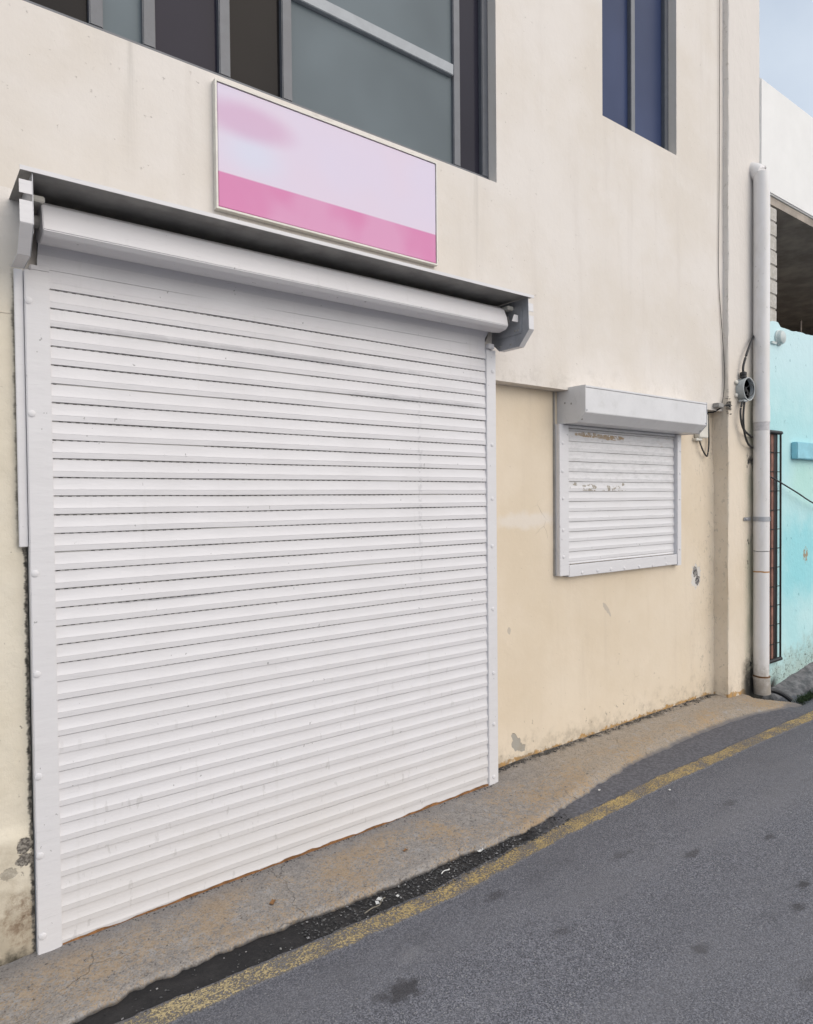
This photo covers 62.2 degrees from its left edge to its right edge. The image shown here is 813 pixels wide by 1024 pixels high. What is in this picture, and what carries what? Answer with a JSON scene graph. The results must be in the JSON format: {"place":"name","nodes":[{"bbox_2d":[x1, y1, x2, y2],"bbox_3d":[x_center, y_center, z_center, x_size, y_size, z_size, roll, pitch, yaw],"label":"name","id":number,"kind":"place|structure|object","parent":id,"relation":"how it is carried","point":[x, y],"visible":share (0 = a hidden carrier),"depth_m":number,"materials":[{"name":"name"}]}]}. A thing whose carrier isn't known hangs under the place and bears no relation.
{"place":"outdoors","nodes":[
{"label":"outdoors","id":0,"kind":"place"},
{"bbox_2d":[0,694,801,1023],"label":"pavement","id":1,"kind":"structure","parent":0,"point":[82,978],"depth_m":2.91,"materials":[{"name":"concrete"}]},
{"bbox_2d":[174,692,812,1023],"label":"road","id":2,"kind":"structure","parent":0,"point":[663,933],"depth_m":2.55,"materials":[{"name":"grey asphalt"}]},
{"bbox_2d":[0,0,758,965],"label":"shop building","id":3,"kind":"structure","parent":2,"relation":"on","point":[594,158],"depth_m":4.10,"materials":[{"name":"beige paint"}]},
{"bbox_2d":[23,0,488,179],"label":"window","id":4,"kind":"structure","parent":3,"relation":"in","point":[410,74],"depth_m":3.32,"materials":[{"name":"black glass"}]},
{"bbox_2d":[9,164,533,954],"bbox_3d":[-0.376,0.233,3.052,2.410,2.740,0.372,-1,1,-37],"label":"roller shutter","id":5,"kind":"object","parent":3,"relation":"attached to","point":[237,714],"visible":1,"depth_m":2.85,"materials":[{"name":"metal"}]},
{"bbox_2d":[212,78,437,266],"bbox_3d":[-0.324,-1.548,3.175,1.200,0.535,0.030,-1,1,-37],"label":"banner sign","id":6,"kind":"object","parent":3,"relation":"attached to","point":[278,164],"visible":1,"depth_m":3.10,"materials":[{"name":"pink plastic"}]},
{"bbox_2d":[553,384,706,576],"bbox_3d":[1.575,-0.189,4.621,1.448,1.209,0.224,-1,1,-37],"label":"window shutter","id":7,"kind":"object","parent":3,"relation":"attached to","point":[607,489],"depth_m":4.58,"materials":[{"name":"metal"}]},
{"bbox_2d":[602,0,667,150],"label":"window","id":8,"kind":"structure","parent":3,"relation":"in","point":[634,32],"depth_m":4.77,"materials":[{"name":"blue glass"}]},
{"bbox_2d":[693,415,707,440],"bbox_3d":[2.308,-0.665,5.281,0.155,0.213,0.044,-1,1,-37],"label":"switch box","id":9,"kind":"object","parent":3,"relation":"attached to","point":[703,434],"visible":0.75,"depth_m":5.27,"materials":[{"name":"beige plastic"}]},
{"bbox_2d":[699,404,730,456],"bbox_3d":[2.423,-0.643,5.322,0.268,0.413,0.092,-1,1,-2],"label":"looped cable","id":10,"kind":"object","parent":9,"relation":"attached to","point":[709,433],"visible":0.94,"depth_m":5.32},
{"bbox_2d":[713,403,723,407],"bbox_3d":[2.436,-0.832,5.261,0.080,0.034,0.050,-1,1,-37],"label":"wire bracket","id":11,"kind":"object","parent":3,"relation":"attached to","point":[718,405],"visible":1,"depth_m":5.24,"materials":[{"name":"metal"}]},
{"bbox_2d":[718,0,724,401],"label":"thin wire","id":12,"kind":"object","parent":3,"relation":"attached to","point":[719,182],"visible":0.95,"depth_m":5.26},
{"bbox_2d":[734,371,754,401],"bbox_3d":[2.718,-1.001,5.398,0.205,0.242,0.075,-1,1,-37],"label":"junction box","id":13,"kind":"object","parent":3,"relation":"attached to","point":[745,388],"visible":0.99,"depth_m":5.38,"materials":[{"name":"grey plastic"}]},
{"bbox_2d":[739,401,752,437],"bbox_3d":[2.749,-0.749,5.433,0.030,0.288,0.284,1,2,44],"label":"cable","id":14,"kind":"object","parent":13,"relation":"attached to","point":[741,422],"visible":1,"depth_m":5.35,"materials":[{"name":"black rubber"}]},
{"bbox_2d":[742,402,752,448],"bbox_3d":[2.771,-0.706,5.451,0.029,0.371,0.248,1,2,43],"label":"cable","id":15,"kind":"object","parent":13,"relation":"hanging from","point":[744,432],"visible":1,"depth_m":5.38,"materials":[{"name":"black rubber"}]},
{"bbox_2d":[742,335,753,371],"bbox_3d":[2.781,-1.293,5.451,0.254,0.358,0.032,-2,2,-42],"label":"supply cable","id":16,"kind":"object","parent":13,"relation":"attached to","point":[747,351],"visible":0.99,"depth_m":5.40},
{"bbox_2d":[744,162,770,695],"bbox_3d":[2.826,-0.689,5.529,0.235,4.375,0.270,-1,1,-37],"label":"drain pipe","id":17,"kind":"object","parent":3,"relation":"attached to","point":[760,175],"visible":0.91,"depth_m":5.46,"materials":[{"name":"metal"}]},
{"bbox_2d":[65,696,800,1023],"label":"grit","id":18,"kind":"object","parent":2,"relation":"on","point":[485,851],"visible":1,"depth_m":2.98,"materials":[{"name":"gravel"}]},
{"bbox_2d":[75,709,802,1023],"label":"gutter","id":19,"kind":"object","parent":2,"relation":"on","point":[625,780],"visible":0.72,"depth_m":2.84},
{"bbox_2d":[364,897,385,913],"bbox_3d":[-0.121,1.592,2.724,0.022,0.010,0.130,0,1,37],"label":"twig","id":20,"kind":"object","parent":19,"relation":"on","point":[375,906],"visible":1,"depth_m":2.71,"materials":[{"name":"wood"}]},
{"bbox_2d":[114,710,812,1023],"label":"road marking","id":21,"kind":"object","parent":2,"relation":"on","point":[178,1008],"visible":1,"depth_m":2.73,"materials":[{"name":"yellow paint"}]},
{"bbox_2d":[771,687,793,701],"bbox_3d":[3.078,1.524,5.628,0.285,0.118,0.083,0,1,9],"label":"drain hose","id":22,"kind":"object","parent":2,"relation":"on","point":[786,696],"visible":0.62,"depth_m":5.61,"materials":[{"name":"black plastic"}]},
{"bbox_2d":[759,78,812,698],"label":"neighbour house","id":23,"kind":"structure","parent":2,"relation":"on","point":[785,141],"depth_m":6.05,"materials":[{"name":"teal paint"}]},
{"bbox_2d":[771,330,785,345],"bbox_3d":[3.228,-1.516,5.823,0.208,0.136,0.058,-1,1,-37],"label":"wall lamp","id":24,"kind":"object","parent":23,"relation":"attached to","point":[780,337],"visible":1,"depth_m":5.82,"materials":[{"name":"plastic"}]},
{"bbox_2d":[770,476,812,502],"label":"slack cable","id":25,"kind":"object","parent":23,"relation":"attached to","point":[791,489],"visible":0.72,"depth_m":5.92,"materials":[{"name":"black rubber"}]},
{"bbox_2d":[762,662,812,700],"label":"kerb","id":26,"kind":"structure","parent":2,"relation":"on","point":[800,682],"depth_m":5.94,"materials":[{"name":"concrete"}]},
{"bbox_2d":[759,0,812,117],"label":"sky","id":27,"kind":"structure","parent":0,"point":[785,26],"materials":[{"name":"white"}]},
{"bbox_2d":[793,690,812,704],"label":"grass","id":28,"kind":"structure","parent":0,"point":[808,696],"depth_m":5.63,"materials":[{"name":"green plant"}]}
]}

